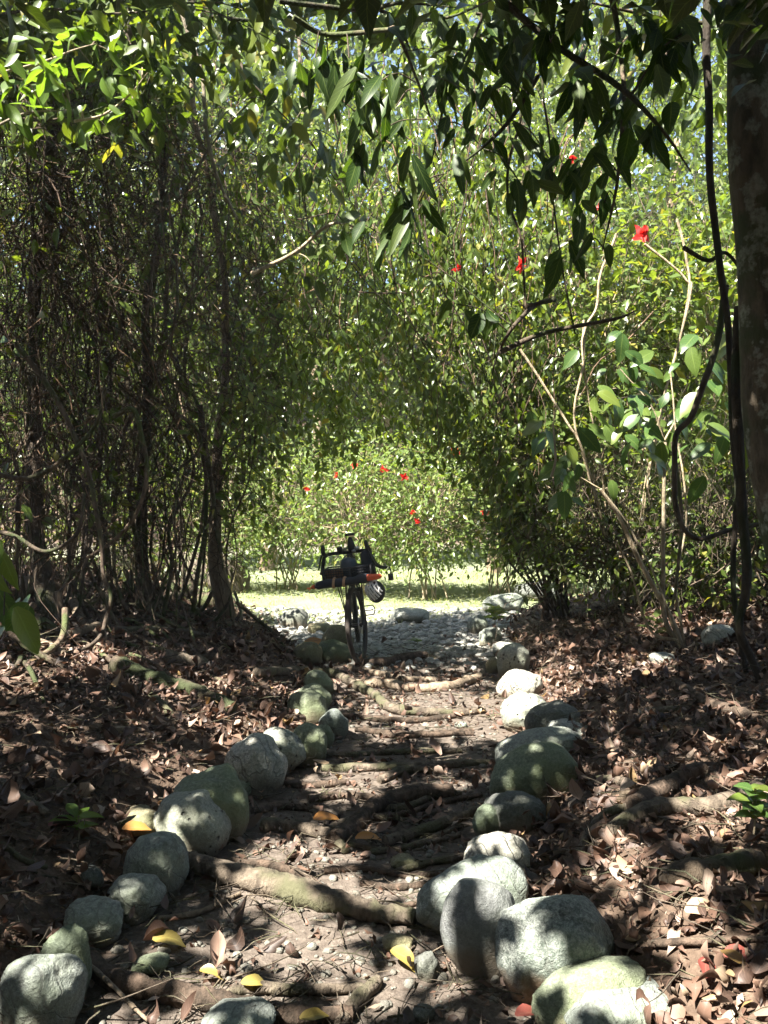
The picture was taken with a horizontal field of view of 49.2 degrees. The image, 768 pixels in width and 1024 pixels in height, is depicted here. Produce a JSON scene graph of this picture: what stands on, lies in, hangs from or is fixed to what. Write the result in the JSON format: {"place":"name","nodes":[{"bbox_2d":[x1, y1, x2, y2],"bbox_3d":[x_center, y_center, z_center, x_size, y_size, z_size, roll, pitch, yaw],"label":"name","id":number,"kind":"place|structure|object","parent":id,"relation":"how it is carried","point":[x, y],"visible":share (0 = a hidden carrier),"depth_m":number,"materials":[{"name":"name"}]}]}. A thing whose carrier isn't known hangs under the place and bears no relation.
{"place":"outdoors","nodes":[
{"label":"outdoors","id":0,"kind":"place"},
{"bbox_2d":[3,0,731,292],"label":"sky","id":1,"kind":"structure","parent":0,"point":[692,104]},
{"bbox_2d":[0,293,767,1023],"bbox_3d":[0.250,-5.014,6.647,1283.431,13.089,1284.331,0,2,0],"label":"ground","id":2,"kind":"structure","parent":0,"point":[492,1013],"depth_m":3.67,"materials":[{"name":"brown soil"}]},
{"bbox_2d":[0,953,87,1023],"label":"boulder","id":3,"kind":"object","parent":2,"relation":"on","point":[42,988],"visible":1,"depth_m":2.38,"materials":[{"name":"grey stone"}]},
{"bbox_2d":[39,923,91,1001],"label":"boulder","id":4,"kind":"object","parent":2,"relation":"on","point":[72,938],"visible":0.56,"depth_m":2.57,"materials":[{"name":"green stone"}]},
{"bbox_2d":[0,71,132,522],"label":"broadleaf tree","id":5,"kind":"object","parent":2,"relation":"on","point":[1,265],"visible":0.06,"depth_m":14.93,"materials":[{"name":"green plant"}]},
{"bbox_2d":[63,895,123,948],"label":"boulder","id":6,"kind":"object","parent":2,"relation":"on","point":[97,918],"visible":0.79,"depth_m":2.88,"materials":[{"name":"grey stone"}]},
{"bbox_2d":[0,0,198,708],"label":"tangled thicket","id":7,"kind":"object","parent":2,"relation":"on","point":[11,424],"visible":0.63,"depth_m":5.89,"materials":[{"name":"green plant"}]},
{"bbox_2d":[0,536,40,654],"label":"overhanging branch","id":8,"kind":"object","parent":7,"relation":"attached to","point":[18,618],"visible":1,"depth_m":3.98,"materials":[{"name":"green plant"}]},
{"bbox_2d":[0,387,106,480],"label":"liana","id":9,"kind":"object","parent":7,"relation":"hanging from","point":[55,464],"visible":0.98,"depth_m":5.48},
{"bbox_2d":[13,342,112,613],"bbox_3d":[-2.140,-0.172,5.595,0.647,1.918,0.050,0,2,0],"label":"liana","id":10,"kind":"object","parent":7,"relation":"hanging from","point":[37,371],"visible":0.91,"depth_m":5.58,"materials":[{"name":"brown plant"}]},
{"bbox_2d":[0,0,255,678],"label":"tangled thicket","id":11,"kind":"object","parent":2,"relation":"on","point":[93,96],"visible":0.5,"depth_m":6.26,"materials":[{"name":"green plant"}]},
{"bbox_2d":[86,406,149,558],"bbox_3d":[-1.873,-0.206,5.897,0.449,1.074,0.064,0,2,0],"label":"liana","id":12,"kind":"object","parent":11,"relation":"hanging from","point":[119,413],"visible":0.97,"depth_m":5.88,"materials":[{"name":"brown plant"}]},
{"bbox_2d":[107,873,166,925],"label":"boulder","id":13,"kind":"object","parent":2,"relation":"on","point":[142,892],"visible":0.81,"depth_m":3.06,"materials":[{"name":"grey stone"}]},
{"bbox_2d":[0,9,297,544],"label":"broadleaf tree","id":14,"kind":"object","parent":2,"relation":"on","point":[187,77],"visible":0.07,"depth_m":15.58,"materials":[{"name":"green plant"}]},
{"bbox_2d":[123,831,189,898],"bbox_3d":[-0.903,1.406,3.320,0.260,0.283,0.261,0,2,0],"label":"boulder","id":15,"kind":"object","parent":2,"relation":"on","point":[162,856],"visible":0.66,"depth_m":3.24,"materials":[{"name":"grey stone"}]},
{"bbox_2d":[9,0,308,683],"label":"tangled thicket","id":16,"kind":"object","parent":2,"relation":"on","point":[166,105],"visible":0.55,"depth_m":6.92,"materials":[{"name":"green plant"}]},
{"bbox_2d":[0,0,326,622],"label":"forest tree","id":17,"kind":"object","parent":2,"relation":"on","point":[43,571],"visible":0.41,"depth_m":5.94,"materials":[{"name":"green plant"}]},
{"bbox_2d":[0,0,308,172],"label":"overhanging branch","id":18,"kind":"object","parent":17,"relation":"attached to","point":[193,68],"visible":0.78,"depth_m":5.22,"materials":[{"name":"green plant"}]},
{"bbox_2d":[0,26,171,149],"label":"overhanging branch","id":19,"kind":"object","parent":18,"relation":"attached to","point":[45,86],"visible":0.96,"depth_m":4.90,"materials":[{"name":"green plant"}]},
{"bbox_2d":[59,418,268,598],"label":"undergrowth bush","id":20,"kind":"object","parent":2,"relation":"on","point":[162,576],"visible":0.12,"depth_m":9.67,"materials":[{"name":"green plant"}]},
{"bbox_2d":[108,655,236,712],"bbox_3d":[-1.293,1.052,5.177,0.895,0.290,0.182,1,2,19],"label":"tree root","id":21,"kind":"object","parent":2,"relation":"on","point":[143,673],"visible":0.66,"depth_m":5.18,"materials":[{"name":"brown wood"}]},
{"bbox_2d":[99,542,250,593],"bbox_3d":[-3.411,0.967,14.354,3.788,0.850,1.375,2,2,40],"label":"log","id":22,"kind":"object","parent":2,"relation":"on","point":[238,585],"visible":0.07,"depth_m":12.98,"materials":[{"name":"brown wood"}]},
{"bbox_2d":[153,789,231,856],"bbox_3d":[-0.845,1.371,3.673,0.348,0.298,0.331,0,2,0],"label":"boulder","id":23,"kind":"object","parent":2,"relation":"on","point":[198,820],"visible":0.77,"depth_m":3.57,"materials":[{"name":"stone"}]},
{"bbox_2d":[68,0,346,672],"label":"tangled thicket","id":24,"kind":"object","parent":2,"relation":"on","point":[219,495],"visible":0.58,"depth_m":7.75,"materials":[{"name":"green plant"}]},
{"bbox_2d":[173,763,248,840],"bbox_3d":[-0.791,1.349,3.842,0.368,0.363,0.360,0,2,0],"label":"boulder","id":25,"kind":"object","parent":2,"relation":"on","point":[222,785],"visible":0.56,"depth_m":3.74,"materials":[{"name":"green stone"}]},
{"bbox_2d":[89,946,354,1023],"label":"tree root","id":26,"kind":"object","parent":2,"relation":"on","point":[125,982],"visible":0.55,"depth_m":2.55,"materials":[{"name":"brown plant"}]},
{"bbox_2d":[151,425,303,590],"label":"hibiscus shrub","id":27,"kind":"object","parent":2,"relation":"on","point":[257,542],"visible":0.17,"depth_m":12.80,"materials":[{"name":"green plant"}]},
{"bbox_2d":[201,996,275,1023],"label":"boulder","id":28,"kind":"object","parent":2,"relation":"on","point":[235,1011],"visible":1,"depth_m":2.43,"materials":[{"name":"grey stone"}]},
{"bbox_2d":[108,0,392,570],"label":"broadleaf tree","id":29,"kind":"object","parent":2,"relation":"on","point":[288,166],"visible":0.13,"depth_m":16.09,"materials":[{"name":"green plant"}]},
{"bbox_2d":[125,0,383,601],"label":"forest tree","id":30,"kind":"object","parent":2,"relation":"on","point":[283,12],"visible":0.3,"depth_m":7.27,"materials":[{"name":"brown plant"}]},
{"bbox_2d":[128,0,369,206],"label":"overhanging branch","id":31,"kind":"object","parent":30,"relation":"attached to","point":[247,121],"visible":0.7,"depth_m":6.45,"materials":[{"name":"green plant"}]},
{"bbox_2d":[224,733,287,798],"bbox_3d":[-0.667,1.326,4.351,0.330,0.355,0.303,0,2,0],"label":"boulder","id":32,"kind":"object","parent":2,"relation":"on","point":[258,761],"visible":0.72,"depth_m":4.24,"materials":[{"name":"stone"}]},
{"bbox_2d":[264,726,305,773],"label":"boulder","id":33,"kind":"object","parent":2,"relation":"on","point":[290,745],"visible":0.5,"depth_m":4.66,"materials":[{"name":"stone"}]},
{"bbox_2d":[189,0,383,620],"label":"forest tree","id":34,"kind":"object","parent":2,"relation":"on","point":[226,594],"visible":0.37,"depth_m":8.20,"materials":[{"name":"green plant"}]},
{"bbox_2d":[129,20,392,572],"bbox_3d":[-1.248,-2.181,8.355,2.718,5.699,2.092,0,2,-16],"label":"tangled thicket","id":35,"kind":"object","parent":34,"relation":"hanging from","point":[277,116],"visible":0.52,"depth_m":8.21,"materials":[{"name":"green plant"}]},
{"bbox_2d":[105,55,431,534],"bbox_3d":[-1.068,-2.364,8.466,3.135,5.187,3.087,1,2,31],"label":"hanging creeper","id":36,"kind":"object","parent":34,"relation":"hanging from","point":[262,428],"visible":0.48,"depth_m":8.06,"materials":[{"name":"green plant"}]},
{"bbox_2d":[171,53,463,490],"bbox_3d":[-0.489,-2.616,8.624,2.524,4.792,2.660,0,2,16],"label":"hanging creeper","id":37,"kind":"object","parent":34,"relation":"hanging from","point":[353,362],"visible":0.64,"depth_m":8.33,"materials":[{"name":"green plant"}]},
{"bbox_2d":[250,209,391,301],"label":"overhanging branch","id":38,"kind":"object","parent":34,"relation":"attached to","point":[282,255],"visible":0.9,"depth_m":7.12,"materials":[{"name":"green plant"}]},
{"bbox_2d":[226,980,363,995],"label":"tree root","id":39,"kind":"object","parent":2,"relation":"on","point":[240,989],"visible":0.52,"depth_m":2.64,"materials":[{"name":"brown plant"}]},
{"bbox_2d":[222,423,373,589],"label":"hibiscus shrub","id":40,"kind":"object","parent":2,"relation":"on","point":[287,546],"visible":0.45,"depth_m":13.09,"materials":[{"name":"green plant"}]},
{"bbox_2d":[188,850,416,926],"bbox_3d":[-0.357,1.466,3.257,1.033,0.122,0.120,1,2,25],"label":"tree root","id":41,"kind":"object","parent":2,"relation":"on","point":[304,891],"visible":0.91,"depth_m":3.21,"materials":[{"name":"brown plant"}]},
{"bbox_2d":[259,817,349,853],"bbox_3d":[-0.347,1.459,3.812,0.471,0.092,0.141,1,2,25],"label":"tree root","id":42,"kind":"object","parent":2,"relation":"on","point":[269,823],"visible":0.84,"depth_m":3.83,"materials":[{"name":"brown plant"}]},
{"bbox_2d":[287,689,327,724],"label":"boulder","id":43,"kind":"object","parent":2,"relation":"on","point":[311,703],"visible":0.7,"depth_m":5.57,"materials":[{"name":"green stone"}]},
{"bbox_2d":[80,660,535,1023],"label":"pebbles","id":44,"kind":"object","parent":2,"relation":"on","point":[248,966],"visible":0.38,"depth_m":2.91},
{"bbox_2d":[293,722,326,767],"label":"boulder","id":45,"kind":"object","parent":2,"relation":"on","point":[312,737],"visible":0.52,"depth_m":4.78,"materials":[{"name":"green stone"}]},
{"bbox_2d":[183,0,469,543],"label":"broadleaf tree","id":46,"kind":"object","parent":2,"relation":"on","point":[301,57],"visible":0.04,"depth_m":23.58,"materials":[{"name":"green plant"}]},
{"bbox_2d":[266,406,437,598],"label":"hibiscus shrub","id":47,"kind":"object","parent":2,"relation":"on","point":[373,545],"visible":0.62,"depth_m":12.45,"materials":[{"name":"green plant"}]},
{"bbox_2d":[318,532,393,663],"bbox_3d":[-0.254,0.762,8.084,0.684,1.180,1.722,0,2,0],"label":"bicycle","id":48,"kind":"object","parent":2,"relation":"on","point":[369,564],"visible":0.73,"depth_m":7.53,"materials":[{"name":"black metal"}]},
{"bbox_2d":[333,974,382,1023],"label":"tree root","id":49,"kind":"object","parent":2,"relation":"on","point":[362,994],"visible":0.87,"depth_m":2.60,"materials":[{"name":"brown plant"}]},
{"bbox_2d":[252,666,485,716],"bbox_3d":[-0.026,1.264,6.438,1.670,0.307,1.135,0,2,11],"label":"tree root","id":50,"kind":"object","parent":2,"relation":"on","point":[371,692],"visible":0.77,"depth_m":6.12,"materials":[{"name":"brown plant"}]},
{"bbox_2d":[284,712,460,723],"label":"tree root","id":51,"kind":"object","parent":2,"relation":"on","point":[407,720],"visible":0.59,"depth_m":5.68,"materials":[{"name":"brown plant"}]},
{"bbox_2d":[213,8,532,563],"bbox_3d":[-0.141,-4.711,17.862,6.648,13.007,5.990,0,2,0],"label":"broadleaf tree","id":52,"kind":"object","parent":2,"relation":"on","point":[372,145],"visible":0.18,"depth_m":17.51,"materials":[{"name":"green plant"}]},
{"bbox_2d":[0,0,755,523],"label":"woods","id":53,"kind":"object","parent":2,"relation":"on","point":[468,28],"visible":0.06,"depth_m":29.24,"materials":[{"name":"green plant"}]},
{"bbox_2d":[0,560,767,1023],"bbox_3d":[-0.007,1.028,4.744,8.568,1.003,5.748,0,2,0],"label":"leaf litter","id":54,"kind":"object","parent":2,"relation":"on","point":[558,820],"visible":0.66,"depth_m":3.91,"materials":[{"name":"brown plant"}]},
{"bbox_2d":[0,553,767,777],"bbox_3d":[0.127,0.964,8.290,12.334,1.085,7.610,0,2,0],"label":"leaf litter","id":55,"kind":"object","parent":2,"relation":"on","point":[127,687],"visible":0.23,"depth_m":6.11,"materials":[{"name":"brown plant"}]},
{"bbox_2d":[325,783,454,847],"bbox_3d":[0.003,1.454,4.074,0.847,0.117,0.239,-2,3,-45],"label":"tree root","id":56,"kind":"object","parent":2,"relation":"on","point":[379,803],"visible":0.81,"depth_m":4.13,"materials":[{"name":"brown plant"}]},
{"bbox_2d":[321,759,495,772],"bbox_3d":[0.152,1.424,4.710,1.011,0.068,0.118,0,2,-8],"label":"tree root","id":57,"kind":"object","parent":2,"relation":"on","point":[448,763],"visible":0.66,"depth_m":4.66,"materials":[{"name":"brown plant"}]},
{"bbox_2d":[74,564,755,625],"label":"grass","id":58,"kind":"structure","parent":2,"relation":"on","point":[306,589],"depth_m":12.82,"materials":[{"name":"green plant"}]},
{"bbox_2d":[337,426,502,599],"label":"hibiscus shrub","id":59,"kind":"object","parent":2,"relation":"on","point":[421,545],"visible":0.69,"depth_m":12.19,"materials":[{"name":"green plant"}]},
{"bbox_2d":[356,670,485,692],"bbox_3d":[0.374,1.357,6.663,1.148,0.099,0.472,-1,2,-19],"label":"tree root","id":60,"kind":"object","parent":2,"relation":"on","point":[386,683],"visible":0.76,"depth_m":6.56,"materials":[{"name":"brown plant"}]},
{"bbox_2d":[382,804,481,846],"bbox_3d":[0.258,1.466,3.933,0.635,0.074,0.060,-1,2,-36],"label":"tree root","id":61,"kind":"object","parent":2,"relation":"on","point":[430,827],"visible":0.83,"depth_m":3.87,"materials":[{"name":"brown plant"}]},
{"bbox_2d":[155,0,767,564],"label":"forest tree","id":62,"kind":"object","parent":2,"relation":"on","point":[743,24],"visible":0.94,"depth_m":4.62,"materials":[{"name":"green plant"}]},
{"bbox_2d":[279,0,470,274],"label":"overhanging branch","id":63,"kind":"object","parent":62,"relation":"attached to","point":[332,83],"visible":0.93,"depth_m":4.55,"materials":[{"name":"green plant"}]},
{"bbox_2d":[321,0,530,107],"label":"overhanging branch","id":64,"kind":"object","parent":62,"relation":"attached to","point":[433,41],"visible":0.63,"depth_m":5.89,"materials":[{"name":"green plant"}]},
{"bbox_2d":[340,219,636,378],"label":"overhanging branch","id":65,"kind":"object","parent":62,"relation":"attached to","point":[478,323],"visible":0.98,"depth_m":5.14,"materials":[{"name":"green plant"}]},
{"bbox_2d":[419,0,617,225],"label":"overhanging branch","id":66,"kind":"object","parent":62,"relation":"attached to","point":[549,180],"visible":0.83,"depth_m":4.63,"materials":[{"name":"green plant"}]},
{"bbox_2d":[543,0,638,298],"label":"overhanging branch","id":67,"kind":"object","parent":62,"relation":"attached to","point":[577,179],"visible":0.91,"depth_m":4.68,"materials":[{"name":"green plant"}]},
{"bbox_2d":[487,0,711,171],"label":"overhanging branch","id":68,"kind":"object","parent":62,"relation":"attached to","point":[547,48],"visible":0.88,"depth_m":4.36,"materials":[{"name":"green plant"}]},
{"bbox_2d":[494,0,726,139],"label":"overhanging branch","id":69,"kind":"object","parent":62,"relation":"attached to","point":[605,22],"visible":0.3,"depth_m":6.10,"materials":[{"name":"green plant"}]},
{"bbox_2d":[672,284,758,540],"bbox_3d":[2.243,-0.645,5.480,0.715,1.675,0.051,0,2,0],"label":"liana","id":70,"kind":"object","parent":62,"relation":"hanging from","point":[700,392],"visible":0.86,"depth_m":5.47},
{"bbox_2d":[702,0,748,671],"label":"liana","id":71,"kind":"object","parent":62,"relation":"hanging from","point":[706,57],"visible":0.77,"depth_m":5.24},
{"bbox_2d":[416,854,527,935],"bbox_3d":[0.321,1.419,3.056,0.411,0.307,0.211,0,2,0],"label":"boulder","id":72,"kind":"object","parent":2,"relation":"on","point":[507,873],"visible":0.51,"depth_m":3.01,"materials":[{"name":"grey stone"}]},
{"bbox_2d":[440,878,514,977],"bbox_3d":[0.330,1.402,2.817,0.284,0.343,0.213,0,2,0],"label":"boulder","id":73,"kind":"object","parent":2,"relation":"on","point":[473,908],"visible":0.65,"depth_m":2.73,"materials":[{"name":"grey stone"}]},
{"bbox_2d":[463,831,530,876],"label":"boulder","id":74,"kind":"object","parent":2,"relation":"on","point":[510,845],"visible":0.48,"depth_m":3.38,"materials":[{"name":"stone"}]},
{"bbox_2d":[418,421,580,594],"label":"hibiscus shrub","id":75,"kind":"object","parent":2,"relation":"on","point":[477,540],"visible":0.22,"depth_m":12.65,"materials":[{"name":"green plant"}]},
{"bbox_2d":[336,0,668,572],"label":"broadleaf tree","id":76,"kind":"object","parent":2,"relation":"on","point":[527,154],"visible":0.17,"depth_m":15.48,"materials":[{"name":"green plant"}]},
{"bbox_2d":[496,643,529,678],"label":"boulder","id":77,"kind":"object","parent":2,"relation":"on","point":[511,656],"visible":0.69,"depth_m":6.93,"materials":[{"name":"stone"}]},
{"bbox_2d":[484,790,545,835],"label":"boulder","id":78,"kind":"object","parent":2,"relation":"on","point":[511,806],"visible":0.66,"depth_m":3.81,"materials":[{"name":"stone"}]},
{"bbox_2d":[400,273,635,627],"bbox_3d":[1.488,-0.540,8.839,2.410,3.981,2.231,-1,2,-38],"label":"flowering bush","id":79,"kind":"object","parent":2,"relation":"on","point":[547,608],"visible":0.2,"depth_m":8.76,"materials":[{"name":"green plant"}]},
{"bbox_2d":[496,669,542,697],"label":"boulder","id":80,"kind":"object","parent":2,"relation":"on","point":[513,681],"visible":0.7,"depth_m":6.19,"materials":[{"name":"stone"}]},
{"bbox_2d":[500,692,545,732],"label":"boulder","id":81,"kind":"object","parent":2,"relation":"on","point":[516,707],"visible":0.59,"depth_m":5.44,"materials":[{"name":"stone"}]},
{"bbox_2d":[489,742,580,801],"bbox_3d":[0.757,1.332,4.223,0.465,0.361,0.337,0,2,0],"label":"boulder","id":82,"kind":"object","parent":2,"relation":"on","point":[525,767],"visible":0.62,"depth_m":4.10,"materials":[{"name":"green stone"}]},
{"bbox_2d":[495,726,581,761],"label":"boulder","id":83,"kind":"object","parent":2,"relation":"on","point":[564,737],"visible":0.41,"depth_m":4.71,"materials":[{"name":"grey stone"}]},
{"bbox_2d":[524,699,580,729],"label":"boulder","id":84,"kind":"object","parent":2,"relation":"on","point":[541,714],"visible":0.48,"depth_m":5.15,"materials":[{"name":"stone"}]},
{"bbox_2d":[494,894,614,1004],"bbox_3d":[0.551,1.400,2.697,0.393,0.357,0.330,0,2,0],"label":"boulder","id":85,"kind":"object","parent":2,"relation":"on","point":[539,941],"visible":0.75,"depth_m":2.59,"materials":[{"name":"stone"}]},
{"bbox_2d":[427,0,714,543],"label":"broadleaf tree","id":86,"kind":"object","parent":2,"relation":"on","point":[595,51],"visible":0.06,"depth_m":22.38,"materials":[{"name":"green plant"}]},
{"bbox_2d":[531,956,645,1023],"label":"boulder","id":87,"kind":"object","parent":2,"relation":"on","point":[558,994],"visible":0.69,"depth_m":2.46,"materials":[{"name":"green stone"}]},
{"bbox_2d":[449,19,735,572],"bbox_3d":[4.309,-3.972,15.481,6.309,10.735,5.242,0,2,0],"label":"broadleaf tree","id":88,"kind":"object","parent":2,"relation":"on","point":[678,169],"visible":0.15,"depth_m":14.94,"materials":[{"name":"green plant"}]},
{"bbox_2d":[451,120,736,611],"bbox_3d":[2.075,-1.460,8.639,3.280,5.226,2.738,-1,2,-29],"label":"flowering bush","id":89,"kind":"object","parent":2,"relation":"on","point":[637,269],"visible":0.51,"depth_m":8.42,"materials":[{"name":"green plant"}]},
{"bbox_2d":[289,52,551,481],"bbox_3d":[0.563,-2.436,8.723,3.020,4.257,2.062,-1,2,-33],"label":"hanging creeper","id":90,"kind":"object","parent":89,"relation":"hanging from","point":[403,341],"visible":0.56,"depth_m":8.31,"materials":[{"name":"green plant"}]},
{"bbox_2d":[325,37,653,581],"bbox_3d":[0.902,-1.984,8.154,2.956,5.409,2.092,-1,2,-19],"label":"hanging creeper","id":91,"kind":"object","parent":89,"relation":"hanging from","point":[482,405],"visible":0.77,"depth_m":7.93,"materials":[{"name":"green plant"}]},
{"bbox_2d":[563,975,669,1023],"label":"boulder","id":92,"kind":"object","parent":2,"relation":"on","point":[616,1006],"visible":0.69,"depth_m":2.38,"materials":[{"name":"grey stone"}]},
{"bbox_2d":[471,406,764,636],"bbox_3d":[2.395,0.198,8.116,3.177,2.445,2.313,0,2,0],"label":"flowering bush","id":93,"kind":"object","parent":2,"relation":"on","point":[620,569],"visible":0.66,"depth_m":7.86,"materials":[{"name":"green plant"}]},
{"bbox_2d":[508,316,748,649],"bbox_3d":[1.924,-0.248,6.390,2.062,2.671,1.561,0,2,0],"label":"sapling","id":94,"kind":"object","parent":2,"relation":"on","point":[563,499],"visible":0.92,"depth_m":6.38,"materials":[{"name":"green plant"}]},
{"bbox_2d":[625,761,708,808],"bbox_3d":[1.208,1.181,3.601,0.574,0.123,0.123,-2,2,-41],"label":"log","id":95,"kind":"object","parent":2,"relation":"on","point":[663,786],"visible":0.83,"depth_m":3.61,"materials":[{"name":"brown wood"}]},
{"bbox_2d":[580,118,767,586],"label":"flowering bush","id":96,"kind":"object","parent":2,"relation":"on","point":[728,263],"visible":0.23,"depth_m":8.70,"materials":[{"name":"green plant"}]},
{"bbox_2d":[600,414,767,622],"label":"flowering bush","id":97,"kind":"object","parent":2,"relation":"on","point":[719,560],"visible":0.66,"depth_m":7.09,"materials":[{"name":"green plant"}]},
{"bbox_2d":[614,14,756,544],"bbox_3d":[6.941,-3.687,14.911,6.272,10.339,5.198,0,2,0],"label":"broadleaf tree","id":98,"kind":"object","parent":2,"relation":"on","point":[677,177],"visible":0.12,"depth_m":14.56,"materials":[{"name":"green plant"}]},
{"bbox_2d":[603,778,767,836],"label":"tree root","id":99,"kind":"object","parent":2,"relation":"on","point":[643,809],"visible":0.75,"depth_m":3.33,"materials":[{"name":"brown plant"}]},
{"bbox_2d":[647,935,767,947],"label":"stick","id":100,"kind":"object","parent":2,"relation":"on","point":[676,942],"visible":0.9,"depth_m":2.52,"materials":[{"name":"brown wood"}]},
{"bbox_2d":[656,848,767,886],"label":"log","id":101,"kind":"object","parent":2,"relation":"on","point":[752,861],"visible":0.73,"depth_m":2.81,"materials":[{"name":"brown wood"}]},
{"bbox_2d":[670,679,767,724],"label":"fallen branch","id":102,"kind":"object","parent":2,"relation":"on","point":[714,703],"visible":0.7,"depth_m":4.75,"materials":[{"name":"brown wood"}]},
{"bbox_2d":[731,306,762,679],"bbox_3d":[2.227,-0.075,5.103,0.243,2.350,0.088,0,2,0],"label":"liana","id":103,"kind":"object","parent":2,"relation":"on","point":[740,475],"visible":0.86,"depth_m":5.08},
{"bbox_2d":[726,782,767,844],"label":"seedling","id":104,"kind":"object","parent":2,"relation":"on","point":[755,795],"visible":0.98,"depth_m":3.02,"materials":[{"name":"green plant"}]},
{"bbox_2d":[247,605,524,670],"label":"gravel","id":105,"kind":"structure","parent":0,"point":[426,623],"depth_m":9.55,"materials":[{"name":"grey gravel"}]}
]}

